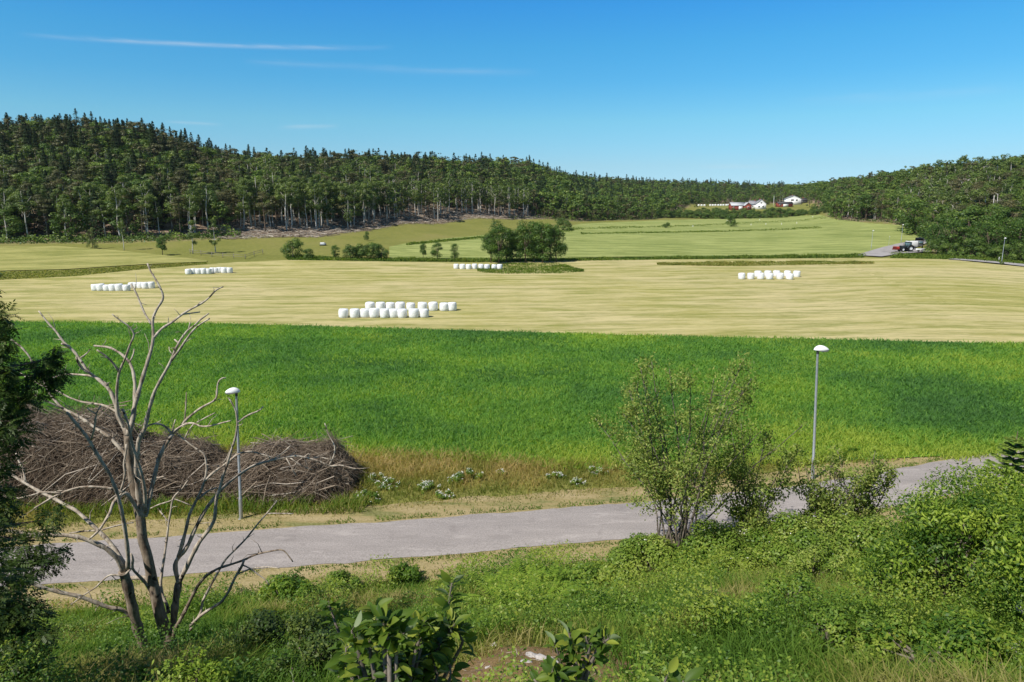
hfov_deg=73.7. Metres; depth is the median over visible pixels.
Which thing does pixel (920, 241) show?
box truck
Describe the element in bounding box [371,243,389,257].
bush
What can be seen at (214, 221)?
aspen tree
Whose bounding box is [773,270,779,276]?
hay bale
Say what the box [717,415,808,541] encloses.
multi stemmed tree
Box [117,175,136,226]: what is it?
birch tree
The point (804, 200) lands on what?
house
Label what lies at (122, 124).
spruce tree
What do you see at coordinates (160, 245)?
field tree
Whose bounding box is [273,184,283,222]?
birch tree
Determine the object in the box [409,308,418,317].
hay bale
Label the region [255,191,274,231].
pine tree
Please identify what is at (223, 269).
hay bale
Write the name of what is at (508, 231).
field tree
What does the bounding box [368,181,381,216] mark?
aspen tree
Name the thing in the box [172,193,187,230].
spruce tree
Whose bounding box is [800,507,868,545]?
bramble bush
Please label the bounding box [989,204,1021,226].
broadleaf tree
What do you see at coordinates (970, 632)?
leafy shrub
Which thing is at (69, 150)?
aspen tree
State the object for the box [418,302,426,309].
hay bale
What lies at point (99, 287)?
hay bale
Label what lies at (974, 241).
bush
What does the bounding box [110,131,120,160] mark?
spruce tree
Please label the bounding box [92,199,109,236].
birch tree
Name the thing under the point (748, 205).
red barn
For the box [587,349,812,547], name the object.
multi stemmed tree
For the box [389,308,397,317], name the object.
hay bale
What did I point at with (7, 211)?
broadleaf tree
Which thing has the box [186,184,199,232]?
birch tree
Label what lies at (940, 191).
birch tree
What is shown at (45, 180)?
spruce tree
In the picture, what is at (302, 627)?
leafy shrub
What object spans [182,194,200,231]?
birch tree
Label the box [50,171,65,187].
pine tree
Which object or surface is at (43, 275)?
bank grass
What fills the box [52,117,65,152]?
spruce tree
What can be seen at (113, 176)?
pine tree
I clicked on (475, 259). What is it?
ditch grass
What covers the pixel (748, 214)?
bush
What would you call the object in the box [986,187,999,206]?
pine tree
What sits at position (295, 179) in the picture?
birch tree
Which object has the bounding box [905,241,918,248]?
bale wrapper
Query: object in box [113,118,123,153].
spruce tree
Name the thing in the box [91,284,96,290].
hay bale
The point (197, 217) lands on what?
spruce tree
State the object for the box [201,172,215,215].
spruce tree
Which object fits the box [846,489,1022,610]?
leafy shrub
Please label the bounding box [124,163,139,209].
spruce tree
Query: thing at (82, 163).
pine tree
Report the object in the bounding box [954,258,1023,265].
road
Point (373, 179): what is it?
birch tree
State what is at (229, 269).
hay bale
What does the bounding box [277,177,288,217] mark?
aspen tree
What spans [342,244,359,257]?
bush
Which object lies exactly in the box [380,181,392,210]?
birch tree
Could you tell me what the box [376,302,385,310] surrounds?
hay bale
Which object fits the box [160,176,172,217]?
spruce tree
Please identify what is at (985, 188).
birch tree
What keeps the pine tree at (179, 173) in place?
on the ground at (404, 232)
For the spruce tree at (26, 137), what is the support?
on the ground at (404, 232)
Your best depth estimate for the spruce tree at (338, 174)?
304.61 m
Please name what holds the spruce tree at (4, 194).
on the ground at (404, 232)
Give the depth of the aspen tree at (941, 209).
243.70 m
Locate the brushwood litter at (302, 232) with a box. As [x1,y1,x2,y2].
[210,208,544,239]
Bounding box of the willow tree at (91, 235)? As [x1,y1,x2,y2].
[85,227,98,248]
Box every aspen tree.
[21,176,29,197]
[54,184,69,200]
[60,145,73,175]
[90,154,104,171]
[153,178,164,203]
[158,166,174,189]
[162,182,178,212]
[186,220,199,253]
[206,219,220,252]
[233,193,246,225]
[235,177,248,221]
[245,181,256,221]
[265,174,278,194]
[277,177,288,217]
[313,174,320,182]
[315,192,329,225]
[335,183,348,218]
[348,183,360,224]
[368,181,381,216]
[924,196,943,218]
[929,203,951,220]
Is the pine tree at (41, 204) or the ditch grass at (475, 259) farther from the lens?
the pine tree at (41, 204)
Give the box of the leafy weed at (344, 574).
[321,569,359,591]
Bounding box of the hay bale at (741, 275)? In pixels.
[738,273,744,278]
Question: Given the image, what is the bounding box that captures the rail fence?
[190,249,262,258]
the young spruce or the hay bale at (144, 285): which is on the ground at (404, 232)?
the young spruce
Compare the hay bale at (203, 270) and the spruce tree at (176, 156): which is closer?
the hay bale at (203, 270)
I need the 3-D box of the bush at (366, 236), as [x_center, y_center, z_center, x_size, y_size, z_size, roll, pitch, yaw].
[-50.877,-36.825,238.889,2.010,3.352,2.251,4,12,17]
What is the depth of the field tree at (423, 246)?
187.65 m
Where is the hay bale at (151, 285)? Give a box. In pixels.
[148,282,154,288]
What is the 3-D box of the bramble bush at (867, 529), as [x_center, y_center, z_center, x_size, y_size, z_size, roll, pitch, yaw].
[12.538,7.473,24.525,3.629,2.824,3.028,0,11,0]
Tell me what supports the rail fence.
on the ground at (404, 232)
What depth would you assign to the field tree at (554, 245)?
183.54 m
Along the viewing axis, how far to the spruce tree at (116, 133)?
286.97 m
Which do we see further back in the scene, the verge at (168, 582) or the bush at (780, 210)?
the bush at (780, 210)
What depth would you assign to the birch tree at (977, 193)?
238.97 m
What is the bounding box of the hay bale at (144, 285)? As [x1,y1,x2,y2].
[141,282,147,288]
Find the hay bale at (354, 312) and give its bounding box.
[350,308,359,317]
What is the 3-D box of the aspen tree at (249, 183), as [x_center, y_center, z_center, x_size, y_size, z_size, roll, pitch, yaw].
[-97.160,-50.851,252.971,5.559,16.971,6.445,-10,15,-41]
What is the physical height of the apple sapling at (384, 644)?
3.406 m
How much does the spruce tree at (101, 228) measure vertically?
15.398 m
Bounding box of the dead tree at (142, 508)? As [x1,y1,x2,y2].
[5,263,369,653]
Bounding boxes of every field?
[0,246,206,270]
[0,258,1023,343]
[0,322,1023,468]
[389,215,924,258]
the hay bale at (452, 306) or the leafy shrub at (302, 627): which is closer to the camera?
the leafy shrub at (302, 627)
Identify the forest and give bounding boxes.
[0,108,602,238]
[591,173,828,219]
[819,153,1023,251]
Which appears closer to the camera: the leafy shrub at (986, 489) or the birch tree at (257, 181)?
the leafy shrub at (986, 489)
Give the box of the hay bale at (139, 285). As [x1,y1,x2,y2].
[137,282,141,288]
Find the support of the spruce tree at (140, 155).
on the ground at (404, 232)
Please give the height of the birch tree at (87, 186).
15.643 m
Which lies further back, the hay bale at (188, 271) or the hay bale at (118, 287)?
the hay bale at (188, 271)
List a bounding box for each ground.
[0,182,1023,681]
[433,644,666,681]
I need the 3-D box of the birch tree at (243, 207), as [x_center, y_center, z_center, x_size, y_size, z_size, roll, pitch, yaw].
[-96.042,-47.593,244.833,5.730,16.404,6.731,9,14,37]
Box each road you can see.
[0,450,1023,586]
[861,238,930,255]
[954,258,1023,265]
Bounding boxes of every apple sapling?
[317,570,477,681]
[526,619,620,681]
[647,656,704,681]
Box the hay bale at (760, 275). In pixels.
[757,273,763,278]
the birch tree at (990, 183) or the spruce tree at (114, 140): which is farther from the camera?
the spruce tree at (114, 140)
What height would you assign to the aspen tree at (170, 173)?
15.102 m
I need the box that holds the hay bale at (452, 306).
[448,302,456,310]
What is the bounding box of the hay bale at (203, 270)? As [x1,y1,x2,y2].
[200,268,205,273]
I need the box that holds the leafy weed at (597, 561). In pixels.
[582,560,605,577]
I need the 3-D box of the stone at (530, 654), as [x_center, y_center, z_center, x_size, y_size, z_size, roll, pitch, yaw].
[0.374,5.603,12.118,0.352,0.078,0.225,1,21,7]
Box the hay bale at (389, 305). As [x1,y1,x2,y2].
[386,302,394,308]
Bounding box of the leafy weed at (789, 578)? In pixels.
[755,570,821,607]
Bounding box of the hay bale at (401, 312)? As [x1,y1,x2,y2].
[397,308,406,317]
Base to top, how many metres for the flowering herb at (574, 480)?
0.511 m
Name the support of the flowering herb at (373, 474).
on the ground at (404, 232)
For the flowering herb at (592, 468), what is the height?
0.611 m
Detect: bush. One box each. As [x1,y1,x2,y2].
[280,237,303,257]
[303,248,313,258]
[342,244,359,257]
[350,243,370,257]
[361,242,381,257]
[363,231,368,239]
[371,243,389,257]
[554,218,572,230]
[567,562,628,587]
[605,532,685,576]
[660,210,674,217]
[670,547,763,577]
[673,517,755,557]
[683,211,692,217]
[691,211,699,217]
[696,212,707,218]
[707,210,720,218]
[713,211,727,218]
[725,214,736,226]
[732,509,823,551]
[738,528,860,572]
[740,211,753,217]
[759,210,774,217]
[776,208,787,213]
[786,209,798,215]
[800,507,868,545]
[810,209,820,214]
[820,207,828,212]
[823,514,899,565]
[922,235,947,253]
[938,243,956,252]
[952,242,965,254]
[960,236,986,255]
[975,243,994,256]
[985,245,1009,258]
[994,244,1020,258]
[1006,242,1023,260]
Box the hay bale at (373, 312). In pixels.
[369,308,378,317]
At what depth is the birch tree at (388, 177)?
316.24 m
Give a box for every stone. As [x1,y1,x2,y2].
[525,651,536,657]
[535,653,557,662]
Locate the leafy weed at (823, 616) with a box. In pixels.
[795,602,862,653]
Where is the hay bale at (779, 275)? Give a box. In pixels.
[776,272,783,278]
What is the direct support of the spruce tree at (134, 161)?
on the ground at (404, 232)
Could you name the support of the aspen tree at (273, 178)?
on the ground at (404, 232)
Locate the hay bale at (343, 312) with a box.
[338,308,348,317]
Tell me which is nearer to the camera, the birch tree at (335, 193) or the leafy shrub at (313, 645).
the leafy shrub at (313, 645)
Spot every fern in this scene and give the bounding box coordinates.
[458,566,530,602]
[481,570,510,592]
[482,577,536,608]
[490,571,555,609]
[496,558,526,579]
[499,566,557,590]
[509,555,571,580]
[510,575,584,606]
[522,564,571,586]
[525,563,571,592]
[533,568,583,602]
[541,554,578,581]
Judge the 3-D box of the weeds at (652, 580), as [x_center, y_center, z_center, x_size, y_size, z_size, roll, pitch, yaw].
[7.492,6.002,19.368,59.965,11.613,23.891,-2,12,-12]
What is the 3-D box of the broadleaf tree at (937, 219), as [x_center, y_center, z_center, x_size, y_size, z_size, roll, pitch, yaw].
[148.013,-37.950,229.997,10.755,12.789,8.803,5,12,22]
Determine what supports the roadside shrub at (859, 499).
on the ground at (404, 232)
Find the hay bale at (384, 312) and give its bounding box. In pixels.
[380,308,388,317]
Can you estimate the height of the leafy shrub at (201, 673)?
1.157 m
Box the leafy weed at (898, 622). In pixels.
[847,608,922,660]
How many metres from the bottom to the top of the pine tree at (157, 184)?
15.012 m
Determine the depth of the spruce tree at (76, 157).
255.72 m
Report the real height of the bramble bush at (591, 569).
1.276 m
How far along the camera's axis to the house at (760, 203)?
574.45 m
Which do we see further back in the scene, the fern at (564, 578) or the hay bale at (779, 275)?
the hay bale at (779, 275)
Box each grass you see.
[0,262,206,279]
[0,489,375,514]
[1,439,918,534]
[9,505,1023,681]
[286,252,865,261]
[406,229,573,244]
[477,262,583,273]
[567,217,826,229]
[581,226,821,233]
[657,260,873,265]
[890,251,1023,263]
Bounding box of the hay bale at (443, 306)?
[439,302,447,310]
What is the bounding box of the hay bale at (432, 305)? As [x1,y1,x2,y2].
[428,301,437,310]
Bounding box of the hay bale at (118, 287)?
[115,283,122,290]
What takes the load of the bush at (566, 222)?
on the ground at (404, 232)
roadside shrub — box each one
[786,448,866,537]
[824,441,902,533]
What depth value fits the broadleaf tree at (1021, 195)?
230.35 m
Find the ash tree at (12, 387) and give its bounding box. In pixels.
[0,271,75,681]
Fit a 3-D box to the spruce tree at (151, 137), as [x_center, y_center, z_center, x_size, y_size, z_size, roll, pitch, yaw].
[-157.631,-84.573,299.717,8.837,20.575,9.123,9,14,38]
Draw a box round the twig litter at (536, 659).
[448,647,631,681]
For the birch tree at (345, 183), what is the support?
on the ground at (404, 232)
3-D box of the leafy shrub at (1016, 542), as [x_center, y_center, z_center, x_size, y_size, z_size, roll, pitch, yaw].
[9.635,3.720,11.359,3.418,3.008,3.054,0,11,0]
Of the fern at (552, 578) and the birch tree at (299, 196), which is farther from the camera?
the birch tree at (299, 196)
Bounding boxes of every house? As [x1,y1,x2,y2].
[754,198,766,208]
[784,195,801,204]
[801,197,807,202]
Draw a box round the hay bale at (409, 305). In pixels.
[406,302,414,310]
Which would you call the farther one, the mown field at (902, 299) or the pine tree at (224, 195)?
the pine tree at (224, 195)
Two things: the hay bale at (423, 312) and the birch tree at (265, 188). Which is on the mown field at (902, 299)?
the hay bale at (423, 312)
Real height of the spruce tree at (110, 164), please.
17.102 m
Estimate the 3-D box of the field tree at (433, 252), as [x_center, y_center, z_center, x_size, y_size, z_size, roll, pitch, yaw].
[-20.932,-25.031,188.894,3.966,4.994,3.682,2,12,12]
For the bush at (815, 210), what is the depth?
512.94 m
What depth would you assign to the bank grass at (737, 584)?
13.10 m
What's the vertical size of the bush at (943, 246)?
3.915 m
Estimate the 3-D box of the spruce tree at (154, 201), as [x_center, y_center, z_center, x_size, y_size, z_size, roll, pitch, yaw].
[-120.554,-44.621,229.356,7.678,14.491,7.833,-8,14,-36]
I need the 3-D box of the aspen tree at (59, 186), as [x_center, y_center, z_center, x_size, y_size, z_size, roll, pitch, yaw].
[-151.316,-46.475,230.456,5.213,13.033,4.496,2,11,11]
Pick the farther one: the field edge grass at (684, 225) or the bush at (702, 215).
the bush at (702, 215)
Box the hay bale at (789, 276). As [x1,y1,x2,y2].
[786,273,793,279]
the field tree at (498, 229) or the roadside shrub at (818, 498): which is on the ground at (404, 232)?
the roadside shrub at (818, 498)
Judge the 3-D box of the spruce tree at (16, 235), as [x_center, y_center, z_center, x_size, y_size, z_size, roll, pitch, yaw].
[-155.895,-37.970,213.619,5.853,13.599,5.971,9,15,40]
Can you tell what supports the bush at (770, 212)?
on the ground at (404, 232)
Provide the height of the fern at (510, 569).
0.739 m
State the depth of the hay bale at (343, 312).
94.75 m
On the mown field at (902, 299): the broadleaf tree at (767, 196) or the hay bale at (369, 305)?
the hay bale at (369, 305)
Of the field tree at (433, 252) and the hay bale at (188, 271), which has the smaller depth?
the hay bale at (188, 271)
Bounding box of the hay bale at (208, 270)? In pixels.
[206,268,211,273]
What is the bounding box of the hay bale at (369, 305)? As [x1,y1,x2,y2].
[365,301,374,308]
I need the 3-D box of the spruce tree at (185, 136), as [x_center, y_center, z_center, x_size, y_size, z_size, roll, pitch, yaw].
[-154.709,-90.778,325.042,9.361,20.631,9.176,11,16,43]
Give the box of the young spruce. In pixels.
[964,431,1023,503]
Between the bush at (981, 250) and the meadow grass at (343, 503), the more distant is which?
the bush at (981, 250)
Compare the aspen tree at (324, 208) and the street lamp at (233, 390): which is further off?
the aspen tree at (324, 208)
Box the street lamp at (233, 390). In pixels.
[225,387,242,519]
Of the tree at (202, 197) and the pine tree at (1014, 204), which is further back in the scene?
the tree at (202, 197)
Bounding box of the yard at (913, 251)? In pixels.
[885,250,924,252]
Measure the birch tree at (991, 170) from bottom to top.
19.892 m
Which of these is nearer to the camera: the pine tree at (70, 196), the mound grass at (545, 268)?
the mound grass at (545, 268)
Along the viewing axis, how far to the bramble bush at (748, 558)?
24.11 m
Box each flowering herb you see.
[352,488,379,504]
[368,473,388,481]
[375,476,399,490]
[416,480,440,493]
[435,488,454,499]
[449,468,482,483]
[545,471,566,478]
[570,477,585,486]
[589,465,608,476]
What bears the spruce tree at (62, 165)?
on the ground at (404, 232)
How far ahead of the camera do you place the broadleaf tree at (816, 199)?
577.80 m
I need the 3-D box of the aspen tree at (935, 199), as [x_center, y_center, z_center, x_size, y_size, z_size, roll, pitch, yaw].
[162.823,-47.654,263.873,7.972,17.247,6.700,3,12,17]
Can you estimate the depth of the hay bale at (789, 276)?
143.16 m
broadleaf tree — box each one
[0,201,32,238]
[75,181,114,218]
[130,179,161,215]
[764,192,773,201]
[813,195,821,207]
[933,209,958,228]
[969,208,1010,227]
[988,205,1022,228]
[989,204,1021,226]
[1006,189,1023,203]
[1006,204,1023,216]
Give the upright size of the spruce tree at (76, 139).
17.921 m
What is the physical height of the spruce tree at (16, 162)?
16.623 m
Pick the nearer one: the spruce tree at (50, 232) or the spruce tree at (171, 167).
the spruce tree at (50, 232)
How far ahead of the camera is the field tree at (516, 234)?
184.91 m
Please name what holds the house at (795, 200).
on the ground at (404, 232)
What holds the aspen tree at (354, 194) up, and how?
on the ground at (404, 232)
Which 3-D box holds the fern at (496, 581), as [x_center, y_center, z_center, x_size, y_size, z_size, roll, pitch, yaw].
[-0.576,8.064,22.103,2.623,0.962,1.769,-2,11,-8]
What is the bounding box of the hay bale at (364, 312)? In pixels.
[360,308,368,317]
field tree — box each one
[155,237,167,254]
[330,245,339,256]
[419,243,426,257]
[430,242,442,257]
[449,244,458,258]
[481,230,500,262]
[485,220,511,262]
[499,227,518,261]
[503,233,518,257]
[509,228,529,261]
[514,220,536,262]
[523,221,544,261]
[529,220,555,262]
[537,223,562,261]
[546,224,567,261]
[1018,219,1023,242]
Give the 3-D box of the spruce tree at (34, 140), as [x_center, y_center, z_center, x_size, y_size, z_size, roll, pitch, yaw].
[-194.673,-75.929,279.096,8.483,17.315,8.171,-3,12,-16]
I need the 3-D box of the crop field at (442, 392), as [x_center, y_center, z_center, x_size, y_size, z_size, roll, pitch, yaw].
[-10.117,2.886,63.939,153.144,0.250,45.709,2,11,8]
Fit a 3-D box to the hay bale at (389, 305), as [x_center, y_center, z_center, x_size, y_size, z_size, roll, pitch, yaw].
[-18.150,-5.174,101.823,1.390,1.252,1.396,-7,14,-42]
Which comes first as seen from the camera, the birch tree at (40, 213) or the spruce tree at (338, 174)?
the birch tree at (40, 213)
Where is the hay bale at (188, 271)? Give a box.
[185,269,191,274]
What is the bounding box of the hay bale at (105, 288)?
[103,284,108,290]
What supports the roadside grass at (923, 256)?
on the ground at (404, 232)
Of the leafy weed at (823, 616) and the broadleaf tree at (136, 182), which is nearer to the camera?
the leafy weed at (823, 616)
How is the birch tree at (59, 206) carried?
on the ground at (404, 232)
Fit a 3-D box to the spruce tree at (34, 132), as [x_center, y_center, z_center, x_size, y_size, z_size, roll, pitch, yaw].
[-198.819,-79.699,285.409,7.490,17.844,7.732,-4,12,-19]
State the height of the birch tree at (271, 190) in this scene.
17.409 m
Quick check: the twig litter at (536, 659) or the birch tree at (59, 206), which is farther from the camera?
the birch tree at (59, 206)
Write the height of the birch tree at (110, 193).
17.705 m
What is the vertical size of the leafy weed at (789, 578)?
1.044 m
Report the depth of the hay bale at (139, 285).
128.37 m
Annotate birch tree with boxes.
[0,188,16,241]
[5,186,23,215]
[9,191,36,239]
[29,184,46,228]
[35,203,51,234]
[50,189,62,213]
[56,198,74,239]
[59,193,74,215]
[70,186,90,231]
[79,183,100,227]
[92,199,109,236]
[101,187,122,230]
[105,184,130,236]
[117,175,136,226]
[117,218,125,247]
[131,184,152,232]
[133,194,154,235]
[137,180,150,218]
[141,188,155,226]
[179,195,194,228]
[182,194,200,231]
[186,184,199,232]
[193,187,205,225]
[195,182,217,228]
[235,185,251,229]
[236,178,253,226]
[237,175,258,220]
[244,178,262,223]
[260,180,274,227]
[260,181,275,225]
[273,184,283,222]
[274,185,297,229]
[280,181,303,227]
[281,191,294,225]
[282,180,293,222]
[288,175,303,193]
[288,184,299,224]
[289,176,302,224]
[300,177,316,223]
[305,182,320,223]
[308,184,323,228]
[312,191,323,226]
[317,177,330,221]
[320,183,334,224]
[327,181,337,220]
[327,186,337,222]
[328,179,339,219]
[337,185,355,208]
[343,182,355,217]
[358,183,372,223]
[360,179,372,220]
[365,177,377,212]
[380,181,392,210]
[381,174,395,195]
[934,191,951,210]
[935,186,952,196]
[951,190,969,210]
[961,189,989,204]
[978,167,989,180]
[981,166,996,184]
[981,185,994,205]
[984,181,997,196]
[985,171,1001,185]
[999,178,1020,199]
[999,180,1012,193]
[1000,160,1015,172]
[1005,171,1022,193]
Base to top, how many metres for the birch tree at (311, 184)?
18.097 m
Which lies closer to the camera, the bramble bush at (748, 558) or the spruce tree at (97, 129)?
the bramble bush at (748, 558)
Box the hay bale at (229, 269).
[227,267,232,272]
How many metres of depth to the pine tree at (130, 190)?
224.36 m
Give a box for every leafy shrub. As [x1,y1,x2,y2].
[132,663,169,681]
[151,645,240,681]
[224,608,338,655]
[258,571,325,603]
[261,626,342,681]
[838,602,1022,678]
[844,460,1023,565]
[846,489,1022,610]
[948,472,1023,600]
[958,488,1023,622]
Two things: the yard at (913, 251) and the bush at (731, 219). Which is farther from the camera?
the bush at (731, 219)
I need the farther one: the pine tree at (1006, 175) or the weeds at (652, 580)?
the pine tree at (1006, 175)
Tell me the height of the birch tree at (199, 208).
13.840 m
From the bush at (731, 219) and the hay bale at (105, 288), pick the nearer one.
the hay bale at (105, 288)
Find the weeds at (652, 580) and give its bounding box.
[0,487,1023,681]
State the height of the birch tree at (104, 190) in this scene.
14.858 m
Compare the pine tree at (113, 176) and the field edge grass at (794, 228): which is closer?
the pine tree at (113, 176)
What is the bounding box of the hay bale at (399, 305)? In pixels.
[395,302,404,308]
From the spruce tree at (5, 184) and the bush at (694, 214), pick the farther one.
the bush at (694, 214)
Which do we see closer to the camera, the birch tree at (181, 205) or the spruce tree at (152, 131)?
the birch tree at (181, 205)
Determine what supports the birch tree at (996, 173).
on the ground at (404, 232)
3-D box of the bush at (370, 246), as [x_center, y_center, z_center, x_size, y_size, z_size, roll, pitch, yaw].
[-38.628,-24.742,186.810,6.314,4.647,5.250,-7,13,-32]
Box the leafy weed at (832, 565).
[782,545,848,582]
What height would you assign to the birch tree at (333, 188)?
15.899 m
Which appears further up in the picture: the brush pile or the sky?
the sky
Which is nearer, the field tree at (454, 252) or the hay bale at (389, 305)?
the hay bale at (389, 305)
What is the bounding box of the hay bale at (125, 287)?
[122,284,130,290]
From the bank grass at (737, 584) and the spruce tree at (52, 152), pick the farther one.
the spruce tree at (52, 152)
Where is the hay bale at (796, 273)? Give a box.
[793,271,800,276]
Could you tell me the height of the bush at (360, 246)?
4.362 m
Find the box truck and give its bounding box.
[915,238,923,248]
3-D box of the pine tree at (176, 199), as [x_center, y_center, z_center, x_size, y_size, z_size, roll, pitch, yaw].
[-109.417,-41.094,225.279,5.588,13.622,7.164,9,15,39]
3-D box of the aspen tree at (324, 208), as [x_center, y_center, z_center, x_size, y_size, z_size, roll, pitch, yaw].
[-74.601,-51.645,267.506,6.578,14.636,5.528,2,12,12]
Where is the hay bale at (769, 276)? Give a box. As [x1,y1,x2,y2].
[766,273,772,279]
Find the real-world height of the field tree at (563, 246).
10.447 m
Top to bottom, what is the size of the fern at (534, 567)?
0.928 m
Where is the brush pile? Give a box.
[0,395,369,511]
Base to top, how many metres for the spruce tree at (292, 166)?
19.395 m
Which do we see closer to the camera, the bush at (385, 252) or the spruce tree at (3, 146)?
the bush at (385, 252)
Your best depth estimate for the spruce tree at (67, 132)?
281.41 m
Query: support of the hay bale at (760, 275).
on the mown field at (902, 299)
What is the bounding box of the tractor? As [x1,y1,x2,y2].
[892,242,913,250]
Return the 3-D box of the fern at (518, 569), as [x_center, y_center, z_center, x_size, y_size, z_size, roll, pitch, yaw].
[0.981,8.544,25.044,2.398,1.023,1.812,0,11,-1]
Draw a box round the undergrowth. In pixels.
[0,202,1020,257]
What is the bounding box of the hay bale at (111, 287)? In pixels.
[108,284,114,290]
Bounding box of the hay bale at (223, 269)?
[221,267,226,272]
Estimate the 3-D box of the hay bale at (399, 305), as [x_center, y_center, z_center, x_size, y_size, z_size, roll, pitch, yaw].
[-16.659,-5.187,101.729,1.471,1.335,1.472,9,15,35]
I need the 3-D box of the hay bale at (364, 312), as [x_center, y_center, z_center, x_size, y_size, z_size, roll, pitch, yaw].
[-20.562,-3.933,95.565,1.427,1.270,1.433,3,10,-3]
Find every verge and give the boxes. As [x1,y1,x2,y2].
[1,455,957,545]
[8,480,1023,609]
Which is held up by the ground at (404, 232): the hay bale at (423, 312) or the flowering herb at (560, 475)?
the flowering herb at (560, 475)
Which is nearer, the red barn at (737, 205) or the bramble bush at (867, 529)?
the bramble bush at (867, 529)
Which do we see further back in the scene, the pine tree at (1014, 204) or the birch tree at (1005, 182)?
the birch tree at (1005, 182)
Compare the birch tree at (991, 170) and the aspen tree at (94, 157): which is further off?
the birch tree at (991, 170)
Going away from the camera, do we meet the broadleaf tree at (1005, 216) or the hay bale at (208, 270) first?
the hay bale at (208, 270)
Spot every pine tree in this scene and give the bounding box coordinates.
[6,167,22,188]
[20,181,33,217]
[31,194,49,231]
[34,197,53,236]
[41,175,58,212]
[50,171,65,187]
[55,179,68,198]
[62,185,78,226]
[69,174,86,199]
[72,158,92,179]
[101,170,117,185]
[121,187,139,230]
[152,179,165,204]
[169,196,188,234]
[172,167,189,190]
[215,189,235,223]
[217,192,233,228]
[224,183,237,221]
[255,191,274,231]
[262,175,272,215]
[925,200,946,221]
[970,196,985,207]
[971,184,983,191]
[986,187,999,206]
[997,172,1011,190]
[998,193,1013,207]
[1004,199,1023,222]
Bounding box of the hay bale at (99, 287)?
[96,283,104,290]
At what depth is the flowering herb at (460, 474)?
38.74 m
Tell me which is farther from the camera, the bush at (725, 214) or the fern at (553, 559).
the bush at (725, 214)
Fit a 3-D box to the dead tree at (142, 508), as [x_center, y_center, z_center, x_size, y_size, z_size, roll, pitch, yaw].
[-8.295,3.447,16.501,9.391,10.460,3.009,-1,11,-7]
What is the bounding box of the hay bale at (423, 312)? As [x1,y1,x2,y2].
[419,308,428,317]
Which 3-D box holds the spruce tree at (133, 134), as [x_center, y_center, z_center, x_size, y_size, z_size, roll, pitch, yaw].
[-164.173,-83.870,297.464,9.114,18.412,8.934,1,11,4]
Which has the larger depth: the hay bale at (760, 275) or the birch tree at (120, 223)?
the birch tree at (120, 223)
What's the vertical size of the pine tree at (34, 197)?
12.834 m
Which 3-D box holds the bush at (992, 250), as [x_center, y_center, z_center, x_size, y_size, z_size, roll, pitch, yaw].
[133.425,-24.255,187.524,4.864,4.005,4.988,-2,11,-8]
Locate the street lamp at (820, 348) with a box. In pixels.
[811,345,828,479]
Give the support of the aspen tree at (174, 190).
on the ground at (404, 232)
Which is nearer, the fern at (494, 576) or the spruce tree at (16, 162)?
the fern at (494, 576)
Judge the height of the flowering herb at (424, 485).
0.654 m
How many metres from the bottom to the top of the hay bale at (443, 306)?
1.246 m
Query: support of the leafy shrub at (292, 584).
on the ground at (404, 232)
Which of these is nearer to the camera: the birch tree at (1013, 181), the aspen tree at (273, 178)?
the birch tree at (1013, 181)
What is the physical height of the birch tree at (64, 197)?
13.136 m
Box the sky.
[0,0,1023,184]
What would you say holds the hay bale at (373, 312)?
on the mown field at (902, 299)
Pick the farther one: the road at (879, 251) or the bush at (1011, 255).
the road at (879, 251)
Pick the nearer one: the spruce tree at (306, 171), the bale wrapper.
the bale wrapper
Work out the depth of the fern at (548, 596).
21.25 m
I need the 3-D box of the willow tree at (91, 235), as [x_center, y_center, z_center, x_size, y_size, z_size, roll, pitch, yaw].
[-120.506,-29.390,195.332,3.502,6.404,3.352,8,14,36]
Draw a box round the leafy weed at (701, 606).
[686,595,740,630]
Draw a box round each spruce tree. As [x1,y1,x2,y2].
[0,134,8,164]
[0,176,9,218]
[0,190,9,231]
[6,197,25,238]
[7,194,25,234]
[11,155,24,195]
[20,117,32,137]
[21,127,33,158]
[25,186,45,233]
[26,124,31,156]
[30,128,39,157]
[30,133,40,157]
[40,150,49,167]
[41,170,59,214]
[42,193,60,234]
[48,144,58,170]
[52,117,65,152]
[59,156,67,176]
[61,146,73,184]
[65,120,79,147]
[66,128,76,151]
[70,153,84,191]
[72,128,78,147]
[78,129,87,157]
[86,189,112,234]
[89,128,102,162]
[91,120,99,154]
[101,164,121,204]
[107,158,117,188]
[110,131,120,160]
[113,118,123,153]
[113,130,121,151]
[118,119,127,156]
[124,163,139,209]
[129,149,142,178]
[132,127,137,142]
[137,151,147,180]
[146,186,165,228]
[147,124,157,156]
[148,127,160,157]
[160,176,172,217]
[168,159,180,200]
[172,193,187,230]
[173,146,182,170]
[182,128,191,148]
[191,181,208,222]
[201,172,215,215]
[213,171,227,214]
[233,153,244,176]
[279,168,284,209]
[289,161,296,175]
[303,164,312,210]
[304,169,318,214]
[336,168,341,182]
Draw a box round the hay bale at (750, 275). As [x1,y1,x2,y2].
[747,273,753,278]
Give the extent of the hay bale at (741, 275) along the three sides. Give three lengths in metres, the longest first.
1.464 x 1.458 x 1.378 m
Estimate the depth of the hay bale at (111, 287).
124.56 m
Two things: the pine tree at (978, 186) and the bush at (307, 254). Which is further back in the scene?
the pine tree at (978, 186)
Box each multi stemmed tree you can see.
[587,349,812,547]
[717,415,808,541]
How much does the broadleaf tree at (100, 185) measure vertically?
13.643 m
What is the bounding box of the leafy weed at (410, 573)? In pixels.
[386,561,421,584]
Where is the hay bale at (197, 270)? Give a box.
[195,268,200,273]
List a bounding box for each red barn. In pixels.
[728,202,743,209]
[744,202,751,209]
[775,202,793,206]

